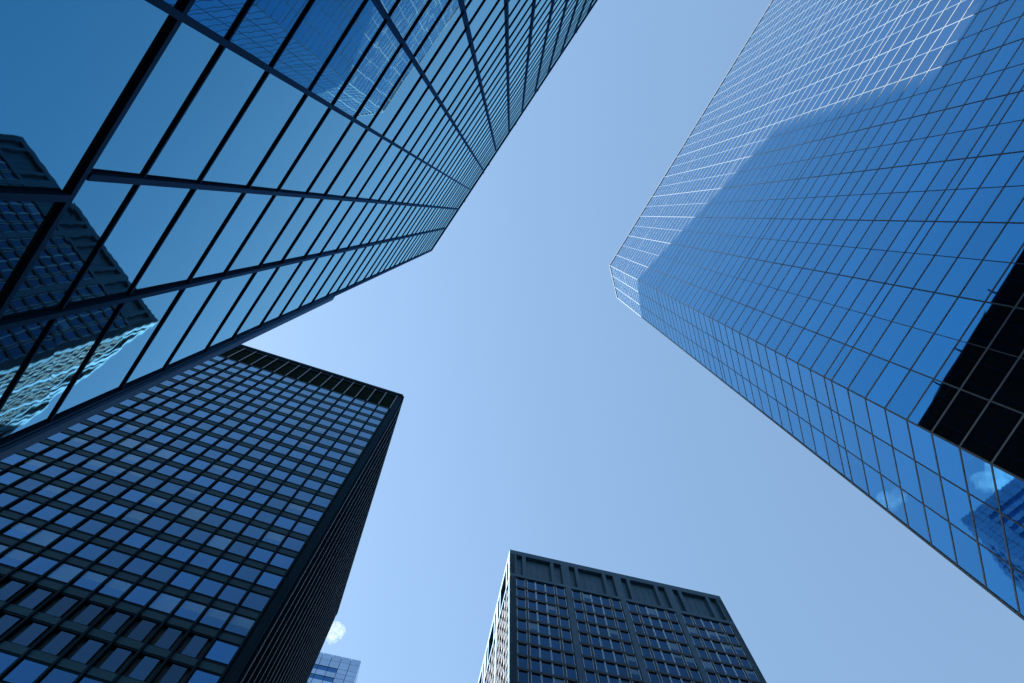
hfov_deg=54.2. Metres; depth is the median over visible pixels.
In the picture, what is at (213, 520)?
window
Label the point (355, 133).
window
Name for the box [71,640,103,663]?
window
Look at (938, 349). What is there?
window
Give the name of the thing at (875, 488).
window
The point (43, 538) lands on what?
window
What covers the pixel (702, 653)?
window
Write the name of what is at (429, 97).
window
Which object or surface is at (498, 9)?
window
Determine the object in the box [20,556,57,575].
window
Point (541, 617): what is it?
window
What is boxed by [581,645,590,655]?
window
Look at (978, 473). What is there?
window
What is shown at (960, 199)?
window
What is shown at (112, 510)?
window
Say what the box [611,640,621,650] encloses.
window
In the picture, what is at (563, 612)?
window
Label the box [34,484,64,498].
window
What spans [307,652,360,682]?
glass tower
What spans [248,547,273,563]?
window
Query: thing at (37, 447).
window
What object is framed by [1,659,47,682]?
window
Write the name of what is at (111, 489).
window
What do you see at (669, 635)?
window
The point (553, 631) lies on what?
window
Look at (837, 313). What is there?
window
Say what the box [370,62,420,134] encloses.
window
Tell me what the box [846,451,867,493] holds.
window
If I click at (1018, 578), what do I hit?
window
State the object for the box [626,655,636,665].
window
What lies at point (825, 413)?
window
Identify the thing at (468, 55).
window
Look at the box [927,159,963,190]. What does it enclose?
window
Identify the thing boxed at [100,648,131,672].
window
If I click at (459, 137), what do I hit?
window
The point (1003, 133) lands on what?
window
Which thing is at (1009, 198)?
window
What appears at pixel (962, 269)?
window
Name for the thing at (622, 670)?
window
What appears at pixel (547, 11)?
window
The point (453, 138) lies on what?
window
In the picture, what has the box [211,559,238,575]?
window
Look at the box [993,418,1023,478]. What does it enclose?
window
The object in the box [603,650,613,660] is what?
window
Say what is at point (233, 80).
window
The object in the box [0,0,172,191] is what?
window
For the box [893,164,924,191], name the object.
window
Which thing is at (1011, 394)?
window
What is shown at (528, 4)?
window
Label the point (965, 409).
window
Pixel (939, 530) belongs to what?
window
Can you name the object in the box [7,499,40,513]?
window
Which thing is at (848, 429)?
window
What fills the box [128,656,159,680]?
window
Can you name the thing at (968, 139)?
window
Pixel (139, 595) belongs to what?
window
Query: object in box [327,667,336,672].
window
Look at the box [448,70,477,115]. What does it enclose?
window
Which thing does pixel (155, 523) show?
window
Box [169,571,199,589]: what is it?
window
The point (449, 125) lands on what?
window
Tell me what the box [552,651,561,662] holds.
window
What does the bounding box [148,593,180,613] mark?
window
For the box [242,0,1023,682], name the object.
sky
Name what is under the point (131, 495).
window
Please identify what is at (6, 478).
window
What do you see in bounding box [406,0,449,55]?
window
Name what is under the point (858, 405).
window
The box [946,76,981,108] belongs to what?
window
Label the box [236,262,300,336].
window
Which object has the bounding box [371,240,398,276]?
window
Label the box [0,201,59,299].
window
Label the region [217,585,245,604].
window
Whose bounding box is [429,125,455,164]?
window
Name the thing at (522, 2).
window
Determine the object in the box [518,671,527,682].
window
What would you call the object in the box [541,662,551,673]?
window
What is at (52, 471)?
window
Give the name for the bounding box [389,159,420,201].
window
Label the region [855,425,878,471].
window
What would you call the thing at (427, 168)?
window
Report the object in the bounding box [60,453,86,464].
window
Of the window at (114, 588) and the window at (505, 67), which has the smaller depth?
the window at (505, 67)
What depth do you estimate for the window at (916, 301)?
37.97 m
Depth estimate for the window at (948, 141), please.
44.04 m
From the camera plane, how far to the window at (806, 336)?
47.16 m
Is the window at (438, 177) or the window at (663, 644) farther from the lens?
the window at (663, 644)
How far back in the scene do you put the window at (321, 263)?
24.88 m
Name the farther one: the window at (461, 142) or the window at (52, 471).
the window at (52, 471)
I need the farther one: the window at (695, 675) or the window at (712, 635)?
the window at (712, 635)
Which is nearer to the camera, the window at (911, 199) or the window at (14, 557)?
the window at (911, 199)
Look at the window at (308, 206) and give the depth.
18.76 m
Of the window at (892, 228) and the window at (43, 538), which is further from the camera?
the window at (43, 538)
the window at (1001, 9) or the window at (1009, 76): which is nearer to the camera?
the window at (1009, 76)
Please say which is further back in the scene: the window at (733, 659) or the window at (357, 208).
the window at (733, 659)
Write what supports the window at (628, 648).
in the office tower at (556, 621)
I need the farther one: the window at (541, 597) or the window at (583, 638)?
the window at (541, 597)
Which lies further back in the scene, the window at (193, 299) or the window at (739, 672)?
the window at (739, 672)
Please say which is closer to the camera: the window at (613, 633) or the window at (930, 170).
the window at (930, 170)
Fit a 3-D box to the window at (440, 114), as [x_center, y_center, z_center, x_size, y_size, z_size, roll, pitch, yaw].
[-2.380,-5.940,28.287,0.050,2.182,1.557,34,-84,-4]
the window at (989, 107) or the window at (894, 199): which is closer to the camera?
the window at (989, 107)
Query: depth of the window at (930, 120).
47.83 m
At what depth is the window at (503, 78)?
39.56 m
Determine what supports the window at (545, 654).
in the office tower at (556, 621)
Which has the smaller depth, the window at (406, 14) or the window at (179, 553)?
the window at (406, 14)
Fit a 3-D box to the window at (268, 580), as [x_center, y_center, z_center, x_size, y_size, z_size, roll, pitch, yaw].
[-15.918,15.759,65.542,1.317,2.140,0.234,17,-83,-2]
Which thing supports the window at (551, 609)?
in the office tower at (556, 621)
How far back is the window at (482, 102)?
37.81 m
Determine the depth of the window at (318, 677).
199.41 m
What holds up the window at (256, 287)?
in the glass tower at (186, 184)
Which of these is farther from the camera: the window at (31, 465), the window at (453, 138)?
the window at (31, 465)
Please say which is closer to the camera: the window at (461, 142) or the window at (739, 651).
the window at (461, 142)
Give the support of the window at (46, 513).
in the office tower at (204, 522)
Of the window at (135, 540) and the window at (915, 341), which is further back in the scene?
the window at (135, 540)
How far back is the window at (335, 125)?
16.57 m
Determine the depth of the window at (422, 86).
22.41 m
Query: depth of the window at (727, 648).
146.28 m
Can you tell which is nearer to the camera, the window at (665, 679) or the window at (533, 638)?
the window at (665, 679)
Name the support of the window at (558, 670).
in the office tower at (556, 621)
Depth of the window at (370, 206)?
26.72 m
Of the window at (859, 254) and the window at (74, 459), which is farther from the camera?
the window at (74, 459)
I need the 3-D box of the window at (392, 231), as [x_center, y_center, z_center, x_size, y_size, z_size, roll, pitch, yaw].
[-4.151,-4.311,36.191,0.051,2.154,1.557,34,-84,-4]
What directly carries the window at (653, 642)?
in the office tower at (556, 621)
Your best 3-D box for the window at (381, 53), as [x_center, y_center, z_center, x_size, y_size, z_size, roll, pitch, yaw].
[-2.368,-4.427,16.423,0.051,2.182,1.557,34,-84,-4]
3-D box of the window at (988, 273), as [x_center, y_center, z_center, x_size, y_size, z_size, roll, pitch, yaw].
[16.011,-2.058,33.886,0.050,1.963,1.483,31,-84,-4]
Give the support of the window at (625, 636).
in the office tower at (556, 621)
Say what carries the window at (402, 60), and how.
in the glass tower at (186, 184)
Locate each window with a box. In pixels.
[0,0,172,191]
[0,172,135,320]
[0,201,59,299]
[0,304,120,441]
[0,319,51,402]
[0,454,26,464]
[0,472,22,484]
[0,549,32,567]
[0,581,24,601]
[0,615,19,636]
[0,652,17,673]
[1,523,36,539]
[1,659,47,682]
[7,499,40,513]
[12,478,42,491]
[12,623,47,646]
[17,459,45,471]
[18,589,51,609]
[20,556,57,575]
[24,443,48,452]
[26,530,59,546]
[30,506,62,520]
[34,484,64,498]
[38,465,65,477]
[39,668,78,682]
[41,448,67,458]
[41,631,75,655]
[46,564,82,582]
[46,596,77,617]
[49,537,83,553]
[53,512,84,527]
[54,290,181,417]
[55,491,84,504]
[58,471,85,483]
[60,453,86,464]
[65,185,192,306]
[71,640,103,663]
[72,571,106,590]
[73,604,103,625]
[74,543,106,560]
[75,519,106,534]
[77,497,106,511]
[78,477,105,489]
[79,17,221,175]
[97,578,131,598]
[98,526,128,541]
[98,551,130,568]
[99,483,125,495]
[99,503,127,517]
[100,612,129,633]
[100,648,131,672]
[119,489,145,502]
[120,510,147,524]
[121,532,150,548]
[122,558,153,575]
[123,586,155,605]
[125,281,218,385]
[127,620,155,641]
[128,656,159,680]
[132,190,242,292]
[140,495,165,508]
[141,516,169,530]
[143,539,172,555]
[146,48,266,181]
[146,565,176,582]
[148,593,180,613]
[154,628,181,649]
[159,664,186,682]
[160,501,185,514]
[163,522,190,537]
[166,546,194,562]
[168,273,253,366]
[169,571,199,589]
[173,600,205,621]
[178,0,249,38]
[180,507,205,520]
[181,636,207,657]
[184,529,210,543]
[187,670,219,682]
[188,552,216,568]
[191,193,273,280]
[193,578,222,597]
[199,608,229,628]
[200,513,225,526]
[202,74,305,186]
[205,641,238,664]
[206,535,231,550]
[209,268,276,348]
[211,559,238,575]
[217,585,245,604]
[221,519,245,533]
[224,615,254,636]
[227,541,252,556]
[228,196,302,272]
[230,0,311,65]
[234,565,259,582]
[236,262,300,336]
[241,525,264,539]
[241,592,268,611]
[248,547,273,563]
[250,96,328,189]
[256,572,282,589]
[261,531,284,545]
[262,198,321,265]
[263,259,315,324]
[269,553,293,569]
[274,0,365,89]
[280,110,351,192]
[281,255,332,316]
[281,537,304,551]
[284,199,340,261]
[301,252,344,307]
[307,201,352,256]
[309,123,365,194]
[311,0,385,103]
[314,249,356,301]
[314,674,323,680]
[317,665,327,670]
[322,202,366,253]
[323,677,333,682]
[327,131,380,196]
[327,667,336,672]
[328,247,365,295]
[334,23,400,117]
[338,203,375,249]
[339,246,372,290]
[346,139,390,197]
[348,244,379,286]
[349,204,385,247]
[356,47,410,126]
[356,242,387,282]
[358,145,400,199]
[361,204,392,244]
[365,241,392,278]
[369,205,399,243]
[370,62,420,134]
[371,151,407,199]
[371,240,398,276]
[377,205,404,241]
[380,0,397,13]
[380,155,415,200]
[384,206,411,240]
[385,78,427,140]
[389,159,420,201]
[390,0,429,39]
[394,88,435,146]
[397,162,425,202]
[397,207,420,237]
[402,165,430,202]
[404,99,439,151]
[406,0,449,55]
[408,168,434,203]
[411,107,445,156]
[415,0,461,71]
[415,171,438,203]
[419,114,448,159]
[419,173,442,204]
[424,121,452,162]
[425,16,465,82]
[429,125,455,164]
[432,31,469,93]
[433,130,458,167]
[437,135,460,169]
[438,46,472,101]
[441,139,463,172]
[443,58,475,110]
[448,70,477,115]
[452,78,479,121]
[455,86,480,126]
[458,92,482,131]
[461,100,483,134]
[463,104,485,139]
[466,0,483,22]
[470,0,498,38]
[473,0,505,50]
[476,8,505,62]
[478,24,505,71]
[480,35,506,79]
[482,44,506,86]
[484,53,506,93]
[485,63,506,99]
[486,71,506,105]
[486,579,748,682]
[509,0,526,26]
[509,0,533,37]
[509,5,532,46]
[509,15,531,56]
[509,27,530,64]
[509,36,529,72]
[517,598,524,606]
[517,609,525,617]
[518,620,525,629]
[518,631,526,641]
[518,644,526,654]
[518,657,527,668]
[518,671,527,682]
[528,601,535,609]
[529,611,536,620]
[529,622,537,631]
[530,634,537,643]
[530,646,538,656]
[531,660,539,670]
[532,1,552,37]
[532,674,540,682]
[537,593,545,601]
[537,603,546,611]
[538,613,547,622]
[539,624,548,634]
[540,636,549,646]
[540,649,550,659]
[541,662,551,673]
[542,676,552,682]
[548,605,555,613]
[549,616,557,624]
[550,627,558,636]
[551,639,559,648]
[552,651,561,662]
[553,664,563,676]
[559,608,567,616]
[560,618,568,627]
[562,630,570,639]
[563,641,572,651]
[565,654,573,664]
[566,667,575,678]
[576,611,584,619]
[577,622,586,631]
[579,633,588,643]
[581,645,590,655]
[583,658,593,669]
[585,671,595,682]
[589,625,597,633]
[591,636,599,645]
[593,648,602,658]
[594,606,602,613]
[596,616,605,624]
[596,661,605,671]
[598,627,608,636]
[598,674,607,682]
[601,638,610,647]
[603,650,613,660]
[606,618,615,626]
[606,663,616,674]
[609,629,618,638]
[609,677,618,682]
[610,0,1023,481]
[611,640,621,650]
[614,653,624,663]
[617,620,626,629]
[617,665,627,676]
[620,631,629,640]
[623,643,632,652]
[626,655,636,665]
[630,668,640,679]
[634,624,643,633]
[637,635,646,644]
[641,647,650,656]
[645,659,654,669]
[648,672,659,682]
[649,638,658,647]
[650,618,660,626]
[652,649,662,659]
[654,629,664,637]
[657,662,666,672]
[658,640,668,649]
[661,675,670,682]
[662,652,673,661]
[664,631,674,639]
[666,664,677,674]
[668,642,678,651]
[673,654,683,663]
[675,633,685,642]
[677,666,688,677]
[680,645,690,654]
[684,656,695,666]
[690,669,700,679]
[692,637,702,646]
[697,648,707,657]
[702,660,713,670]
[707,631,717,639]
[708,651,718,660]
[708,673,718,682]
[712,641,723,650]
[714,663,724,673]
[718,653,729,662]
[722,644,732,652]
[723,665,735,675]
[728,655,738,664]
[733,646,744,655]
[734,668,745,677]
[740,658,750,667]
[746,670,757,680]
[786,329,815,361]
[798,334,828,367]
[805,302,833,331]
[811,339,843,375]
[817,306,847,337]
[817,402,836,442]
[822,275,850,304]
[831,310,863,342]
[832,382,853,422]
[833,348,868,387]
[835,278,866,308]
[839,415,860,459]
[840,248,869,275]
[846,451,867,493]
[848,355,886,396]
[848,391,870,432]
[850,281,882,312]
[854,249,885,278]
[854,317,890,352]
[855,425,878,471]
[857,221,887,248]
[863,463,886,508]
[866,362,908,406]
[866,400,890,444]
[869,251,902,281]
[871,322,909,359]
[872,221,904,249]
[873,436,899,486]
[874,192,906,219]
[874,286,911,320]
[881,475,906,524]
[886,371,931,417]
[886,410,912,458]
[888,221,922,251]
[890,191,924,219]
[890,328,932,368]
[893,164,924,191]
[893,289,932,325]
[893,448,921,501]
[895,254,933,287]
[902,490,929,542]
[907,421,938,474]
[908,162,942,191]
[908,190,943,220]
[908,380,958,430]
[910,135,943,164]
[911,110,943,139]
[912,334,957,377]
[913,293,956,332]
[914,256,955,291]
[915,222,954,254]
[916,462,947,520]
[924,506,955,562]
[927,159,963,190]
[928,106,961,136]
[928,131,963,161]
[929,82,961,112]
[932,434,966,491]
[933,390,988,445]
[935,341,985,387]
[936,188,977,220]
[936,222,978,256]
[936,258,980,295]
[936,298,982,339]
[941,478,975,539]
[946,54,979,85]
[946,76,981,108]
[947,101,982,132]
[947,127,984,159]
[950,524,984,585]
[957,155,998,188]
[958,187,1002,220]
[959,223,1005,258]
[960,260,1008,300]
[960,449,998,510]
[961,303,1012,347]
[961,402,1022,461]
[962,349,1017,399]
[964,25,997,57]
[965,47,999,79]
[965,70,1002,103]
[966,95,1005,129]
[969,495,1008,562]
[979,120,1021,155]
[979,545,1017,611]
[980,152,1023,187]
[981,0,1013,30]
[982,186,1023,221]
[983,17,1019,51]
[984,39,1022,74]
[984,223,1023,261]
[986,64,1023,98]
[987,263,1023,305]
[989,308,1023,356]
[992,358,1023,412]
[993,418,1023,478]
[993,466,1023,525]
[1000,91,1023,122]
[1002,515,1023,573]
[1012,568,1023,616]
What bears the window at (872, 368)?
in the glass tower at (821, 254)
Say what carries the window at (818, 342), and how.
in the glass tower at (821, 254)
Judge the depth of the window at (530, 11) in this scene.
33.50 m
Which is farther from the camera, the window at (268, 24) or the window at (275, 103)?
the window at (275, 103)
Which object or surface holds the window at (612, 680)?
in the office tower at (556, 621)
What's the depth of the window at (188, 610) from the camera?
58.15 m
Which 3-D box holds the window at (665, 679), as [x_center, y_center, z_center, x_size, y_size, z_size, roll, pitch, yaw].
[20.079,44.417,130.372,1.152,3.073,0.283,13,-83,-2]
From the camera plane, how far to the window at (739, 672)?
138.55 m
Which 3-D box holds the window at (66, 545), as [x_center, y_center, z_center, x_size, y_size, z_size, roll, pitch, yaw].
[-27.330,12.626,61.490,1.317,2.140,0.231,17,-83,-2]
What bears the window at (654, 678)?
in the office tower at (556, 621)
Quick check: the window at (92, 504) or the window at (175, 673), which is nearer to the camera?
the window at (175, 673)
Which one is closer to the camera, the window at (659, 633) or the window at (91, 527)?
the window at (91, 527)
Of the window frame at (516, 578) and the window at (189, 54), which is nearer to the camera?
the window at (189, 54)
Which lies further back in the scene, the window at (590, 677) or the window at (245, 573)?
the window at (590, 677)
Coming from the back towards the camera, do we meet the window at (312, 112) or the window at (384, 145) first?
the window at (384, 145)
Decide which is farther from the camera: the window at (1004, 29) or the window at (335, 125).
the window at (1004, 29)
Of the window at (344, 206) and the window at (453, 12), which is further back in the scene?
the window at (344, 206)
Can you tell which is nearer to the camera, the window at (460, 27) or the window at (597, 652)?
the window at (460, 27)
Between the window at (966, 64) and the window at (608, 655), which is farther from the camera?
the window at (608, 655)
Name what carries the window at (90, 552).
in the office tower at (204, 522)
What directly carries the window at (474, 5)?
in the glass tower at (186, 184)
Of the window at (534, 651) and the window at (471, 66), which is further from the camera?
the window at (534, 651)
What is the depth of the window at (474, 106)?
35.83 m
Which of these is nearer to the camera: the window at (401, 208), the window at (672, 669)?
the window at (401, 208)
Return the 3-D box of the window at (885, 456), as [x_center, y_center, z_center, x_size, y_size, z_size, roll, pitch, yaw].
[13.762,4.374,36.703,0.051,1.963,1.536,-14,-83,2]
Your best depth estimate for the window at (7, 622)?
51.14 m
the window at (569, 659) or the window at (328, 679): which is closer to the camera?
the window at (569, 659)
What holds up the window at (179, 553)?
in the office tower at (204, 522)
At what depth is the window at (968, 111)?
43.89 m
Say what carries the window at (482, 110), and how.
in the glass tower at (186, 184)
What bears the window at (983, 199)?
in the glass tower at (821, 254)
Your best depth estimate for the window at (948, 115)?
45.86 m
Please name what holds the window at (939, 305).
in the glass tower at (821, 254)
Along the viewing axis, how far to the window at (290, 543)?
72.60 m
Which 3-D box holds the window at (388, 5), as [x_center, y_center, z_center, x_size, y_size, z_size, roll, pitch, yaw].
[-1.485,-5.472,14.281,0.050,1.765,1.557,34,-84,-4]
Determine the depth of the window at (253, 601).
61.87 m
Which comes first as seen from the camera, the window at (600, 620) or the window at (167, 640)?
the window at (167, 640)
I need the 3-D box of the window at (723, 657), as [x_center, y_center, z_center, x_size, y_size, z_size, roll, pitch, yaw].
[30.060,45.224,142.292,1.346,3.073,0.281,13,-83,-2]
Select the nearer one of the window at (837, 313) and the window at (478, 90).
the window at (478, 90)
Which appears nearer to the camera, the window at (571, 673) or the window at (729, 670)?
the window at (571, 673)
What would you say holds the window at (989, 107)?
in the glass tower at (821, 254)
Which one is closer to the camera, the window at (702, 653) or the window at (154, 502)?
the window at (154, 502)
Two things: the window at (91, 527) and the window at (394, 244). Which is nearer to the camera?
the window at (394, 244)
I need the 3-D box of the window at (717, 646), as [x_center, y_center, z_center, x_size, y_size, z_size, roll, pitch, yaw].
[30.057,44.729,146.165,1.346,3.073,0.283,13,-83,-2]
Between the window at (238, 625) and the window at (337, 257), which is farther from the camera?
the window at (238, 625)
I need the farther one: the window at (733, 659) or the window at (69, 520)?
the window at (733, 659)
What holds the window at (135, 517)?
in the office tower at (204, 522)
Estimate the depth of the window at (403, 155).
26.55 m
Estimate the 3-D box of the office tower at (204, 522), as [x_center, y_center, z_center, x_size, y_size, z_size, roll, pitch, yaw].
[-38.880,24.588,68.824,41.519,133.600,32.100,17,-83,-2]
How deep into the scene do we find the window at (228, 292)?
16.91 m
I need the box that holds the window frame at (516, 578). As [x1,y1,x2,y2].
[485,578,749,682]
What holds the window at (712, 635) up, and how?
in the office tower at (556, 621)
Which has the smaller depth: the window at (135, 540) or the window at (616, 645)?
the window at (135, 540)
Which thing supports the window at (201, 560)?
in the office tower at (204, 522)
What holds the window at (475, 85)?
in the glass tower at (186, 184)
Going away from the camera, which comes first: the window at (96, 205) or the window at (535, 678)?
the window at (96, 205)
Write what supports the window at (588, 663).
in the office tower at (556, 621)
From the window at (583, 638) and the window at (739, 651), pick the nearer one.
the window at (583, 638)
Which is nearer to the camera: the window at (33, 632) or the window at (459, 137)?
the window at (459, 137)
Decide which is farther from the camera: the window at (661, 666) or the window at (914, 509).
the window at (661, 666)
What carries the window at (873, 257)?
in the glass tower at (821, 254)
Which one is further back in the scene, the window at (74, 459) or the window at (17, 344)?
the window at (74, 459)
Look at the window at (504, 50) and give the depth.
33.71 m
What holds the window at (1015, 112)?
in the glass tower at (821, 254)
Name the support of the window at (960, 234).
in the glass tower at (821, 254)
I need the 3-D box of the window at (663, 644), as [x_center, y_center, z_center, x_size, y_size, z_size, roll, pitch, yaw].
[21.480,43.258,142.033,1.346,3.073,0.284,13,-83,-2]
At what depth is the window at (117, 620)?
54.44 m
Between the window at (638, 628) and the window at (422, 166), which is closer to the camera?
the window at (422, 166)
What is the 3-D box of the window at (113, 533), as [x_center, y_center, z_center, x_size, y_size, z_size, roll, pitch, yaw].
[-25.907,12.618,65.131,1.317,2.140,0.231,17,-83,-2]
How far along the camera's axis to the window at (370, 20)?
14.43 m
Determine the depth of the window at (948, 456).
30.60 m
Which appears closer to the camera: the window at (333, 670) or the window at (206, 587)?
the window at (206, 587)
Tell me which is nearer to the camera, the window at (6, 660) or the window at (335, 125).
the window at (335, 125)
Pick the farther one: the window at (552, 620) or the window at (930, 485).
the window at (552, 620)
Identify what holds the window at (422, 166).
in the glass tower at (186, 184)
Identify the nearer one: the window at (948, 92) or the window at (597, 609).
the window at (948, 92)
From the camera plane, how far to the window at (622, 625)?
145.86 m
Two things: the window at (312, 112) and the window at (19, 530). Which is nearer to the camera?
the window at (312, 112)
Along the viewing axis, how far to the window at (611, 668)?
130.27 m
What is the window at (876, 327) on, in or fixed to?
in the glass tower at (821, 254)
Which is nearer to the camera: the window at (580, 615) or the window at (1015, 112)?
the window at (1015, 112)
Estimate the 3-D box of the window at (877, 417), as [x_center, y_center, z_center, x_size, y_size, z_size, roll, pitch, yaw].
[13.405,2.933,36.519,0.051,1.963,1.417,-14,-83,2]
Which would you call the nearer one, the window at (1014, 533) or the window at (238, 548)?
the window at (1014, 533)
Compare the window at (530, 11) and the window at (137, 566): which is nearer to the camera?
the window at (530, 11)
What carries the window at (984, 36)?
in the glass tower at (821, 254)
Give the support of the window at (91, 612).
in the office tower at (204, 522)
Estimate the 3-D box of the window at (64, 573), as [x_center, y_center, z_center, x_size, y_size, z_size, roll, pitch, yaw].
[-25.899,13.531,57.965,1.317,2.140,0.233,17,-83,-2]
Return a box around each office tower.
[0,344,403,682]
[478,550,766,682]
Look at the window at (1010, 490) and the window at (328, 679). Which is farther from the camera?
the window at (328, 679)
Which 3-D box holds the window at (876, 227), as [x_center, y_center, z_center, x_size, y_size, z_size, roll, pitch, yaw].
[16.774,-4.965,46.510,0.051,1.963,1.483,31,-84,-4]
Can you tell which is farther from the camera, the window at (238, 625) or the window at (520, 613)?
the window at (520, 613)
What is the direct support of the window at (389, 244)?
in the glass tower at (186, 184)
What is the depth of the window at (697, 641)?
146.18 m
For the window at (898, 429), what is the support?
in the glass tower at (821, 254)
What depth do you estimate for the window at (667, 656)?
138.25 m
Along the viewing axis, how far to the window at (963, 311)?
34.03 m
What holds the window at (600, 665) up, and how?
in the office tower at (556, 621)
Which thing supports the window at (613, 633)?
in the office tower at (556, 621)
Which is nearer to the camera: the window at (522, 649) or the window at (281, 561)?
the window at (281, 561)
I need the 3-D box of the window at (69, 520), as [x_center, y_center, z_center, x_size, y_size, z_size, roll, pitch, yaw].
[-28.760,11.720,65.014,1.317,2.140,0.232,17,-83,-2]
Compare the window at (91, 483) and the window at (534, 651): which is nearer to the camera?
the window at (91, 483)
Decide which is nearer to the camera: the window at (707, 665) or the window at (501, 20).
the window at (501, 20)
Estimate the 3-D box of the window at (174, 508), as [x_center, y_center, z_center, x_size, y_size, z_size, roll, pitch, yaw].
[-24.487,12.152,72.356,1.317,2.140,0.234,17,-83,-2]
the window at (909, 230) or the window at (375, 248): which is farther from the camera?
the window at (909, 230)
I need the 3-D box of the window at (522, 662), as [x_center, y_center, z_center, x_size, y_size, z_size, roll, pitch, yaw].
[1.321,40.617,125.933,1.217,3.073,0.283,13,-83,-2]
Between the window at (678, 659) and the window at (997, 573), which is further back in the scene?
the window at (678, 659)
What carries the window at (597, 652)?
in the office tower at (556, 621)
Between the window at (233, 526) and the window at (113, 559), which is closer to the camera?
the window at (113, 559)
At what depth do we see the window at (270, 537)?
72.56 m
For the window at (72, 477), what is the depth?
71.98 m
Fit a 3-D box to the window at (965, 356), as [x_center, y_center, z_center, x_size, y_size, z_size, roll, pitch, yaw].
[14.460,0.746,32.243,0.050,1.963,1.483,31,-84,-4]
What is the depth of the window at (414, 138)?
26.40 m
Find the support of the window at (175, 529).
in the office tower at (204, 522)
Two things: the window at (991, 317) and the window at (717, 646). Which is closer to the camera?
the window at (991, 317)
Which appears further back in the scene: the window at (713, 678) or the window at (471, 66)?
the window at (713, 678)
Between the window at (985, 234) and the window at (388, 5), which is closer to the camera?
the window at (388, 5)
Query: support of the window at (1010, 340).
in the glass tower at (821, 254)
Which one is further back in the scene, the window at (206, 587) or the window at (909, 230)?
the window at (206, 587)
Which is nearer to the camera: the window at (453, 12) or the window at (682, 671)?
the window at (453, 12)
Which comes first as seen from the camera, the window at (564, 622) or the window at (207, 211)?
the window at (207, 211)
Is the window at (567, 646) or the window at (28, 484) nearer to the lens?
the window at (28, 484)
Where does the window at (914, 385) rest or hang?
in the glass tower at (821, 254)
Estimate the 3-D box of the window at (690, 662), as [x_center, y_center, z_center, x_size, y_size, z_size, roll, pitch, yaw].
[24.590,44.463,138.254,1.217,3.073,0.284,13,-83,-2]
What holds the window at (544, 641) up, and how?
in the office tower at (556, 621)
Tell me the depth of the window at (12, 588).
54.34 m
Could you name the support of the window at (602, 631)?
in the office tower at (556, 621)
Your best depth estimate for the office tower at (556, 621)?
144.34 m
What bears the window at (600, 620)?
in the office tower at (556, 621)
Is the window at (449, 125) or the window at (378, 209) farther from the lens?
the window at (449, 125)
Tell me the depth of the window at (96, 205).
9.27 m
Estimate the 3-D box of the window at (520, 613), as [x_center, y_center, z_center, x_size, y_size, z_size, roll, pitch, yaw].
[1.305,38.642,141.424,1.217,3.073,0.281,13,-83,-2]
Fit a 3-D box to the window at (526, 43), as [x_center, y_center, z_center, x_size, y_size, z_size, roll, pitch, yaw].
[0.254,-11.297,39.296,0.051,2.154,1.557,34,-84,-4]
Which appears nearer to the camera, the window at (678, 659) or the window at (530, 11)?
the window at (530, 11)
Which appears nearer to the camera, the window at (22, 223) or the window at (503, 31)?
the window at (22, 223)
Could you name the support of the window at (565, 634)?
in the office tower at (556, 621)
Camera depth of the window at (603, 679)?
126.65 m
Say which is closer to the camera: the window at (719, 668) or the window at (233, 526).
the window at (233, 526)
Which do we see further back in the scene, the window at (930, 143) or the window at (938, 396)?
the window at (930, 143)
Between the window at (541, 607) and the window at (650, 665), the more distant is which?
the window at (541, 607)
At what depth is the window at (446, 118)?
30.35 m
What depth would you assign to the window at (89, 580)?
57.93 m
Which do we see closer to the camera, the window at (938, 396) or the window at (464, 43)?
the window at (464, 43)
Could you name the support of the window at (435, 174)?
in the glass tower at (186, 184)
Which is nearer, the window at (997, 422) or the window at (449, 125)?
the window at (997, 422)
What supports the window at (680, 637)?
in the office tower at (556, 621)
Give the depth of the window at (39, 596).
54.27 m
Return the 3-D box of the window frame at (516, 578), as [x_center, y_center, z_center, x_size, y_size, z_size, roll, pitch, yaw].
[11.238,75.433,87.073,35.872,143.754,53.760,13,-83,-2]
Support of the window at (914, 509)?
in the glass tower at (821, 254)
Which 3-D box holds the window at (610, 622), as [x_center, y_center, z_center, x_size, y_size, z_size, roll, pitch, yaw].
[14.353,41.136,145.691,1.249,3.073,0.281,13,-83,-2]
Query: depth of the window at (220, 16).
9.15 m
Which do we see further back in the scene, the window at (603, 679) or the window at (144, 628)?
the window at (603, 679)
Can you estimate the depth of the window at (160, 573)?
61.61 m
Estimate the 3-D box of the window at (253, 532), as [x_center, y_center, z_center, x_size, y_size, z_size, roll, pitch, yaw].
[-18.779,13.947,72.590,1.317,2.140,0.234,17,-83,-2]
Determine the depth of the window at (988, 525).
28.81 m
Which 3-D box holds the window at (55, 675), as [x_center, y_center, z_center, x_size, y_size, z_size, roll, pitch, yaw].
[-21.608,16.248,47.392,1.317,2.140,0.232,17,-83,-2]
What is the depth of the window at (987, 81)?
43.73 m
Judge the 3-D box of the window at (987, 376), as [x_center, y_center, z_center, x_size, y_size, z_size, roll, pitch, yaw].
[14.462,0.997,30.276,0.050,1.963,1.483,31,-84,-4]
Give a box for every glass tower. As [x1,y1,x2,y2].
[0,0,597,460]
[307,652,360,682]
[609,0,1023,619]

